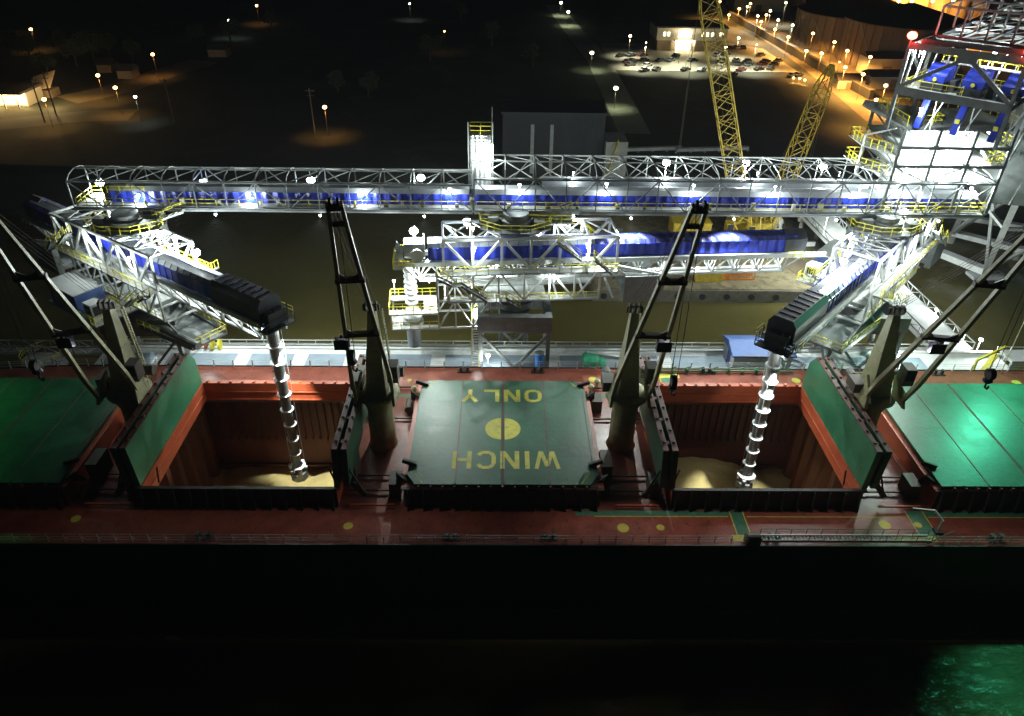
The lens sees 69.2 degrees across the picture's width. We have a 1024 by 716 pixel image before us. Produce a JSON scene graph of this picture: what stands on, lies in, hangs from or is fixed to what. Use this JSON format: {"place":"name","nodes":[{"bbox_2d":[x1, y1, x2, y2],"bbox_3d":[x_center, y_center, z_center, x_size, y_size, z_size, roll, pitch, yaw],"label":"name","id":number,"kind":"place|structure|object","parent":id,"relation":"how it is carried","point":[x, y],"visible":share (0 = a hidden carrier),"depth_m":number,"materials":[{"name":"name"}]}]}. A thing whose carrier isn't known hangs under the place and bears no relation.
{"place":"outdoors","nodes":[
{"label":"outdoors","id":0,"kind":"place"},
{"bbox_2d":[12,24,38,35],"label":"house","id":1,"kind":"structure","parent":0,"point":[22,29],"depth_m":307.71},
{"bbox_2d":[32,70,60,97],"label":"tilted roof barn","id":2,"kind":"structure","parent":0,"point":[54,91],"depth_m":227.68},
{"bbox_2d":[0,109,137,130],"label":"road","id":3,"kind":"structure","parent":0,"point":[63,118],"depth_m":209.47,"materials":[{"name":"asphalt"}]},
{"bbox_2d":[26,77,45,122],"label":"utility pole","id":4,"kind":"object","parent":3,"relation":"on","point":[31,80],"visible":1,"depth_m":202.31,"materials":[{"name":"brown wood"}]},
{"bbox_2d":[38,71,56,114],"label":"utility pole","id":5,"kind":"object","parent":3,"relation":"on","point":[44,78],"visible":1,"depth_m":208.85,"materials":[{"name":"brown wood"}]},
{"bbox_2d":[94,58,117,72],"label":"house","id":6,"kind":"structure","parent":0,"point":[106,65],"depth_m":255.81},
{"bbox_2d":[56,59,218,102],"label":"road","id":7,"kind":"structure","parent":0,"point":[145,79],"depth_m":245.47,"materials":[{"name":"asphalt"}]},
{"bbox_2d":[206,43,230,56],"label":"house","id":8,"kind":"structure","parent":0,"point":[217,50],"depth_m":279.49,"materials":[{"name":"grey"}]},
{"bbox_2d":[0,210,1023,715],"bbox_3d":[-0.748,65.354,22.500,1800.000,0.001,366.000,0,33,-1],"label":"water","id":9,"kind":"structure","parent":0,"point":[510,662],"depth_m":77.30,"materials":[{"name":"liquid"}]},
{"bbox_2d":[18,341,68,366],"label":"mooring dolphin","id":10,"kind":"object","parent":9,"relation":"in","point":[44,358],"visible":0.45,"depth_m":106.21,"materials":[{"name":"yellow paint"}]},
{"bbox_2d":[0,340,106,354],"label":"catwalk","id":11,"kind":"object","parent":9,"relation":"in","point":[9,349],"visible":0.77,"depth_m":107.65,"materials":[{"name":"metal"}]},
{"bbox_2d":[139,211,173,250],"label":"gallery column","id":12,"kind":"structure","parent":9,"relation":"in","point":[166,227],"depth_m":102.89,"materials":[{"name":"grey metal"}]},
{"bbox_2d":[14,194,308,482],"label":"ship loader","id":13,"kind":"object","parent":12,"relation":"on","point":[157,288],"visible":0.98,"depth_m":94.73,"materials":[{"name":"grey metal"}]},
{"bbox_2d":[191,247,199,263],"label":"floodlight","id":14,"kind":"object","parent":13,"relation":"on","point":[195,251],"visible":0.96,"depth_m":90.60,"materials":[{"name":"metal"}]},
{"bbox_2d":[65,165,473,213],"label":"conveyor gallery","id":15,"kind":"object","parent":12,"relation":"on","point":[313,197],"visible":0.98,"depth_m":97.33,"materials":[{"name":"grey metal"}]},
{"bbox_2d":[0,359,1023,610],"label":"cargo ship","id":16,"kind":"object","parent":9,"relation":"on","point":[184,533],"visible":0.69,"depth_m":78.86,"materials":[{"name":"paint"}]},
{"bbox_2d":[0,377,117,488],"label":"hatch cover","id":17,"kind":"object","parent":16,"relation":"on","point":[50,428],"visible":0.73,"depth_m":85.06,"materials":[{"name":"metal"}]},
{"bbox_2d":[0,214,156,422],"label":"deck crane","id":18,"kind":"object","parent":16,"relation":"on","point":[123,384],"visible":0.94,"depth_m":79.42,"materials":[{"name":"beige paint"}]},
{"bbox_2d":[0,270,44,380],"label":"crane hook","id":19,"kind":"object","parent":18,"relation":"hanging from","point":[34,366],"visible":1,"depth_m":58.69,"materials":[{"name":"metal"}]},
{"bbox_2d":[55,335,75,348],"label":"floodlight","id":20,"kind":"object","parent":18,"relation":"attached to","point":[65,342],"visible":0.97,"depth_m":69.36,"materials":[{"name":"beige paint"}]},
{"bbox_2d":[109,353,201,495],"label":"folded hatch cover","id":21,"kind":"object","parent":16,"relation":"on","point":[139,442],"visible":1,"depth_m":81.64,"materials":[{"name":"metal"}]},
{"bbox_2d":[212,466,333,486],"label":"grain","id":22,"kind":"object","parent":16,"relation":"in","point":[264,476],"visible":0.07,"depth_m":106.67},
{"bbox_2d":[328,354,367,496],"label":"folded hatch cover","id":23,"kind":"object","parent":16,"relation":"on","point":[347,439],"visible":0.63,"depth_m":78.79,"materials":[{"name":"metal"}]},
{"bbox_2d":[325,198,403,451],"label":"deck crane","id":24,"kind":"object","parent":16,"relation":"on","point":[378,390],"visible":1,"depth_m":81.00,"materials":[{"name":"beige paint"}]},
{"bbox_2d":[333,335,349,349],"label":"floodlight","id":25,"kind":"object","parent":24,"relation":"attached to","point":[339,343],"visible":0.98,"depth_m":69.63,"materials":[{"name":"beige paint"}]},
{"bbox_2d":[330,209,357,371],"bbox_3d":[-12.644,-4.671,55.917,0.840,13.838,0.960,0,33,-1],"label":"crane hook","id":26,"kind":"object","parent":24,"relation":"hanging from","point":[352,361],"visible":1,"depth_m":57.20,"materials":[{"name":"metal"}]},
{"bbox_2d":[396,379,608,490],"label":"hatch cover","id":27,"kind":"object","parent":16,"relation":"on","point":[502,434],"visible":0.98,"depth_m":84.57,"materials":[{"name":"metal"}]},
{"bbox_2d":[600,200,708,452],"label":"deck crane","id":28,"kind":"object","parent":16,"relation":"on","point":[627,394],"visible":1,"depth_m":80.75,"materials":[{"name":"beige paint"}]},
{"bbox_2d":[655,339,671,352],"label":"floodlight","id":29,"kind":"object","parent":28,"relation":"attached to","point":[662,345],"visible":1,"depth_m":70.09,"materials":[{"name":"beige paint"}]},
{"bbox_2d":[668,211,704,395],"bbox_3d":[13.249,-3.601,56.883,0.840,16.132,0.960,0,33,-1],"label":"crane hook","id":30,"kind":"object","parent":28,"relation":"hanging from","point":[672,385],"visible":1,"depth_m":58.14,"materials":[{"name":"metal"}]},
{"bbox_2d":[639,356,680,497],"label":"folded hatch cover","id":31,"kind":"object","parent":16,"relation":"on","point":[663,447],"visible":0.71,"depth_m":79.49,"materials":[{"name":"metal"}]},
{"bbox_2d":[675,457,790,487],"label":"grain","id":32,"kind":"object","parent":16,"relation":"in","point":[696,472],"visible":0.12,"depth_m":104.40},
{"bbox_2d":[802,357,892,497],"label":"folded hatch cover","id":33,"kind":"object","parent":16,"relation":"on","point":[865,450],"visible":1,"depth_m":82.79,"materials":[{"name":"metal"}]},
{"bbox_2d":[743,528,954,545],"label":"accommodation ladder","id":34,"kind":"object","parent":16,"relation":"on","point":[753,539],"visible":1,"depth_m":75.01,"materials":[{"name":"metal"}]},
{"bbox_2d":[912,507,943,534],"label":"davit arm","id":35,"kind":"object","parent":16,"relation":"on","point":[937,530],"visible":1,"depth_m":76.89},
{"bbox_2d":[845,226,1023,426],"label":"deck crane","id":36,"kind":"object","parent":16,"relation":"on","point":[870,387],"visible":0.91,"depth_m":80.34,"materials":[{"name":"beige paint"}]},
{"bbox_2d":[926,341,947,353],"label":"floodlight","id":37,"kind":"object","parent":36,"relation":"attached to","point":[937,347],"visible":0.99,"depth_m":70.57,"materials":[{"name":"beige paint"}]},
{"bbox_2d":[982,290,1023,389],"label":"crane hook","id":38,"kind":"object","parent":36,"relation":"hanging from","point":[990,375],"visible":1,"depth_m":60.04,"materials":[{"name":"metal"}]},
{"bbox_2d":[885,383,1023,491],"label":"hatch cover","id":39,"kind":"object","parent":16,"relation":"on","point":[965,437],"visible":0.8,"depth_m":86.42,"materials":[{"name":"metal"}]},
{"bbox_2d":[498,265,527,343],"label":"gallery column","id":40,"kind":"structure","parent":9,"relation":"in","point":[500,336],"depth_m":112.69,"materials":[{"name":"grey metal"}]},
{"bbox_2d":[94,338,1007,369],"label":"loading dock","id":41,"kind":"object","parent":9,"relation":"in","point":[315,354],"visible":0.21,"depth_m":108.42,"materials":[{"name":"concrete"}]},
{"bbox_2d":[204,339,222,349],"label":"hose reel","id":42,"kind":"object","parent":41,"relation":"on","point":[219,344],"visible":0.8,"depth_m":107.83,"materials":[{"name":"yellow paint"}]},
{"bbox_2d":[471,305,479,366],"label":"dock stair","id":43,"kind":"object","parent":41,"relation":"on","point":[472,344],"visible":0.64,"depth_m":103.60,"materials":[{"name":"metal"}]},
{"bbox_2d":[535,350,543,366],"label":"storage barrel","id":44,"kind":"object","parent":41,"relation":"on","point":[539,355],"visible":0.88,"depth_m":104.05,"materials":[{"name":"metal"}]},
{"bbox_2d":[582,350,619,365],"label":"boom lift","id":45,"kind":"object","parent":41,"relation":"on","point":[591,357],"visible":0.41,"depth_m":104.19,"materials":[{"name":"metal"}]},
{"bbox_2d":[388,201,825,366],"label":"ship loader","id":46,"kind":"object","parent":41,"relation":"on","point":[526,255],"visible":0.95,"depth_m":99.81,"materials":[{"name":"grey metal"}]},
{"bbox_2d":[722,335,796,368],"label":"dock shed","id":47,"kind":"structure","parent":41,"relation":"on","point":[741,350],"depth_m":104.39,"materials":[{"name":"white paint"}]},
{"bbox_2d":[735,204,948,487],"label":"ship loader","id":48,"kind":"object","parent":41,"relation":"on","point":[831,309],"visible":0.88,"depth_m":95.91,"materials":[{"name":"grey metal"}]},
{"bbox_2d":[577,215,819,302],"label":"work barge","id":49,"kind":"object","parent":9,"relation":"on","point":[784,286],"visible":0.35,"depth_m":140.84,"materials":[{"name":"metal"}]},
{"bbox_2d":[668,216,712,231],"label":"deck container","id":50,"kind":"object","parent":49,"relation":"on","point":[675,222],"visible":0.32,"depth_m":156.73,"materials":[{"name":"metal"}]},
{"bbox_2d":[693,270,724,281],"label":"deck container","id":51,"kind":"object","parent":49,"relation":"on","point":[708,277],"visible":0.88,"depth_m":139.96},
{"bbox_2d":[671,0,751,230],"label":"crawler crane","id":52,"kind":"object","parent":49,"relation":"on","point":[738,223],"visible":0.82,"depth_m":141.75,"materials":[{"name":"metal"}]},
{"bbox_2d":[723,273,755,279],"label":"deck container","id":53,"kind":"object","parent":49,"relation":"on","point":[735,278],"visible":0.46,"depth_m":141.24,"materials":[{"name":"orange paint"}]},
{"bbox_2d":[772,217,783,228],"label":"buoy tank","id":54,"kind":"object","parent":49,"relation":"on","point":[781,225],"visible":0.49,"depth_m":158.08,"materials":[{"name":"metal"}]},
{"bbox_2d":[745,64,834,229],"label":"crawler crane","id":55,"kind":"object","parent":49,"relation":"on","point":[761,223],"visible":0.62,"depth_m":152.66,"materials":[{"name":"metal"}]},
{"bbox_2d":[814,218,874,345],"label":"gallery column","id":56,"kind":"structure","parent":9,"relation":"in","point":[849,230],"depth_m":103.95,"materials":[{"name":"grey metal"}]},
{"bbox_2d":[474,154,995,218],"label":"conveyor gallery","id":57,"kind":"object","parent":56,"relation":"on","point":[741,196],"visible":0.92,"depth_m":98.33,"materials":[{"name":"grey metal"}]},
{"bbox_2d":[467,122,492,189],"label":"access tower","id":58,"kind":"structure","parent":57,"relation":"on","point":[480,141],"depth_m":98.47,"materials":[{"name":"metal"}]},
{"bbox_2d":[479,214,573,223],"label":"junction platform","id":59,"kind":"structure","parent":57,"relation":"hanging from","point":[564,219],"depth_m":97.92,"materials":[{"name":"yellow paint"}]},
{"bbox_2d":[843,33,1023,213],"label":"transfer tower","id":60,"kind":"structure","parent":57,"relation":"on","point":[903,131],"depth_m":94.17,"materials":[{"name":"grey metal"}]},
{"bbox_2d":[907,29,916,47],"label":"floodlight","id":61,"kind":"object","parent":60,"relation":"attached to","point":[912,35],"visible":1,"depth_m":85.68,"materials":[{"name":"glass"}]},
{"bbox_2d":[921,0,1023,55],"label":"inclined gallery","id":62,"kind":"object","parent":60,"relation":"on","point":[1008,9],"visible":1,"depth_m":85.52,"materials":[{"name":"metal"}]},
{"bbox_2d":[769,175,975,349],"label":"access bridge","id":63,"kind":"structure","parent":9,"relation":"in","point":[921,314],"depth_m":122.56,"materials":[{"name":"metal"}]},
{"bbox_2d":[941,189,1023,279],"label":"support bent","id":64,"kind":"object","parent":9,"relation":"in","point":[977,271],"visible":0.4,"depth_m":145.99,"materials":[{"name":"metal"}]},
{"bbox_2d":[969,103,1023,205],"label":"conveyor duct","id":65,"kind":"object","parent":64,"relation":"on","point":[1010,190],"visible":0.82,"depth_m":99.58,"materials":[{"name":"grey metal"}]},
{"bbox_2d":[972,345,1023,369],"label":"mooring platform","id":66,"kind":"structure","parent":9,"relation":"in","point":[1015,357],"depth_m":104.26,"materials":[{"name":"white paint"}]},
{"bbox_2d":[0,0,1023,223],"bbox_3d":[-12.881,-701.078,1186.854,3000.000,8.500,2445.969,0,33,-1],"label":"ground","id":67,"kind":"structure","parent":0,"point":[245,102],"depth_m":238.65,"materials":[{"name":"asphalt"}]},
{"bbox_2d":[0,82,43,108],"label":"service station","id":68,"kind":"object","parent":67,"relation":"on","point":[18,94],"visible":0.98,"depth_m":219.06,"materials":[{"name":"white"}]},
{"bbox_2d":[11,32,37,60],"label":"tree","id":69,"kind":"object","parent":67,"relation":"on","point":[23,43],"visible":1,"depth_m":265.88,"materials":[{"name":"green plant"}]},
{"bbox_2d":[29,51,56,71],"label":"tree","id":70,"kind":"object","parent":67,"relation":"on","point":[37,58],"visible":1,"depth_m":246.36,"materials":[{"name":"green plant"}]},
{"bbox_2d":[46,28,68,52],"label":"tree","id":71,"kind":"object","parent":67,"relation":"on","point":[56,35],"visible":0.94,"depth_m":278.01,"materials":[{"name":"green plant"}]},
{"bbox_2d":[59,38,87,65],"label":"tree","id":72,"kind":"object","parent":67,"relation":"on","point":[71,46],"visible":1,"depth_m":260.64,"materials":[{"name":"green plant"}]},
{"bbox_2d":[70,29,103,60],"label":"tree","id":73,"kind":"object","parent":67,"relation":"on","point":[92,47],"visible":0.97,"depth_m":267.32,"materials":[{"name":"green plant"}]},
{"bbox_2d":[94,32,117,55],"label":"tree","id":74,"kind":"object","parent":67,"relation":"on","point":[109,42],"visible":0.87,"depth_m":275.89,"materials":[{"name":"green plant"}]},
{"bbox_2d":[114,64,139,78],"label":"house","id":75,"kind":"structure","parent":67,"relation":"on","point":[127,71],"depth_m":248.82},
{"bbox_2d":[122,38,140,60],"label":"tree","id":76,"kind":"object","parent":67,"relation":"on","point":[132,47],"visible":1,"depth_m":269.16,"materials":[{"name":"green plant"}]},
{"bbox_2d":[159,78,174,122],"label":"utility pole","id":77,"kind":"object","parent":67,"relation":"on","point":[164,80],"visible":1,"depth_m":203.57,"materials":[{"name":"brown wood"}]},
{"bbox_2d":[219,17,238,40],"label":"tree","id":78,"kind":"object","parent":67,"relation":"on","point":[225,25],"visible":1,"depth_m":303.47,"materials":[{"name":"green plant"}]},
{"bbox_2d":[261,9,277,29],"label":"tree","id":79,"kind":"object","parent":67,"relation":"on","point":[269,16],"visible":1,"depth_m":323.43,"materials":[{"name":"green plant"}]},
{"bbox_2d":[304,88,315,133],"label":"utility pole","id":80,"kind":"object","parent":67,"relation":"on","point":[309,95],"visible":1,"depth_m":196.74,"materials":[{"name":"brown wood"}]},
{"bbox_2d":[326,69,345,91],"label":"tree","id":81,"kind":"object","parent":67,"relation":"on","point":[335,78],"visible":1,"depth_m":235.29,"materials":[{"name":"green plant"}]},
{"bbox_2d":[359,70,379,96],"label":"tree","id":82,"kind":"object","parent":67,"relation":"on","point":[368,82],"visible":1,"depth_m":230.52,"materials":[{"name":"green plant"}]},
{"bbox_2d":[419,33,442,60],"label":"tree","id":83,"kind":"object","parent":67,"relation":"on","point":[426,44],"visible":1,"depth_m":275.59,"materials":[{"name":"green plant"}]},
{"bbox_2d":[454,0,468,19],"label":"tree","id":84,"kind":"object","parent":67,"relation":"on","point":[461,7],"visible":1,"depth_m":353.03,"materials":[{"name":"green plant"}]},
{"bbox_2d":[482,19,501,45],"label":"tree","id":85,"kind":"object","parent":67,"relation":"on","point":[492,26],"visible":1,"depth_m":301.26,"materials":[{"name":"green plant"}]},
{"bbox_2d":[521,42,539,65],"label":"tree","id":86,"kind":"object","parent":67,"relation":"on","point":[533,49],"visible":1,"depth_m":269.67,"materials":[{"name":"green plant"}]},
{"bbox_2d":[501,99,607,178],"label":"river warehouse","id":87,"kind":"structure","parent":67,"relation":"on","point":[555,126],"depth_m":172.69,"materials":[{"name":"metal"}]},
{"bbox_2d":[601,132,627,176],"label":"river annex","id":88,"kind":"object","parent":67,"relation":"on","point":[615,143],"visible":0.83,"depth_m":173.29,"materials":[{"name":"metal"}]},
{"bbox_2d":[628,145,681,152],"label":"bank conveyor","id":89,"kind":"object","parent":67,"relation":"on","point":[652,148],"visible":0.55,"depth_m":190.54,"materials":[{"name":"metal"}]},
{"bbox_2d":[600,43,796,71],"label":"parking lot","id":90,"kind":"structure","parent":67,"relation":"on","point":[611,50],"depth_m":289.31,"materials":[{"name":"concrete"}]},
{"bbox_2d":[675,145,748,153],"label":"bank conveyor","id":91,"kind":"object","parent":67,"relation":"on","point":[694,149],"visible":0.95,"depth_m":190.90,"materials":[{"name":"metal"}]},
{"bbox_2d":[728,11,875,99],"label":"boundary wall","id":92,"kind":"structure","parent":67,"relation":"on","point":[866,91],"depth_m":293.45,"materials":[{"name":"concrete"}]},
{"bbox_2d":[545,5,650,133],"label":"path","id":93,"kind":"structure","parent":0,"point":[626,116],"depth_m":256.92,"materials":[{"name":"asphalt"}]},
{"bbox_2d":[649,19,728,51],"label":"office building","id":94,"kind":"structure","parent":0,"point":[669,34],"depth_m":299.70,"materials":[{"name":"white paint"}]},
{"bbox_2d":[676,42,690,49],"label":"door","id":95,"kind":"structure","parent":94,"relation":"in","point":[684,46],"depth_m":300.74,"materials":[{"name":"beige"}]},
{"bbox_2d":[678,30,691,37],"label":"window","id":96,"kind":"structure","parent":94,"relation":"in","point":[682,33],"depth_m":297.60,"materials":[{"name":"beige"}]},
{"bbox_2d":[709,0,930,121],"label":"road","id":97,"kind":"structure","parent":0,"point":[848,97],"depth_m":283.50,"materials":[{"name":"asphalt"}]},
{"bbox_2d":[727,0,784,11],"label":"yard building","id":98,"kind":"structure","parent":97,"relation":"on","point":[762,5],"depth_m":388.97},
{"bbox_2d":[830,73,866,88],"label":"yard building","id":99,"kind":"structure","parent":97,"relation":"on","point":[847,79],"depth_m":250.09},
{"bbox_2d":[862,69,916,88],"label":"yard building","id":100,"kind":"structure","parent":97,"relation":"on","point":[878,78],"depth_m":250.68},
{"bbox_2d":[773,0,1023,117],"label":"yard","id":101,"kind":"structure","parent":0,"point":[789,12],"depth_m":307.26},
{"bbox_2d":[784,0,800,5],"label":"yard building","id":102,"kind":"structure","parent":101,"relation":"on","point":[793,3],"depth_m":409.36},
{"bbox_2d":[791,0,901,53],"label":"storage tank","id":103,"kind":"object","parent":101,"relation":"on","point":[823,20],"visible":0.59,"depth_m":302.50,"materials":[{"name":"brown metal"}]},
{"bbox_2d":[856,51,909,72],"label":"yard building","id":104,"kind":"structure","parent":101,"relation":"on","point":[885,60],"depth_m":265.89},
{"bbox_2d":[835,2,974,70],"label":"storage tank","id":105,"kind":"object","parent":101,"relation":"on","point":[888,28],"visible":0.65,"depth_m":271.61,"materials":[{"name":"brown metal"}]},
{"bbox_2d":[908,0,928,6],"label":"grain silo","id":106,"kind":"object","parent":101,"relation":"on","point":[923,2],"visible":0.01,"depth_m":332.75,"materials":[{"name":"grey metal"}]},
{"bbox_2d":[928,0,949,12],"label":"grain silo","id":107,"kind":"object","parent":101,"relation":"on","point":[938,5],"visible":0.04,"depth_m":334.99,"materials":[{"name":"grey metal"}]},
{"bbox_2d":[946,0,969,18],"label":"grain silo","id":108,"kind":"object","parent":101,"relation":"on","point":[953,12],"visible":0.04,"depth_m":337.70,"materials":[{"name":"grey metal"}]},
{"bbox_2d":[966,1,987,33],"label":"grain silo","id":109,"kind":"object","parent":101,"relation":"on","point":[976,14],"visible":0.13,"depth_m":339.60,"materials":[{"name":"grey metal"}]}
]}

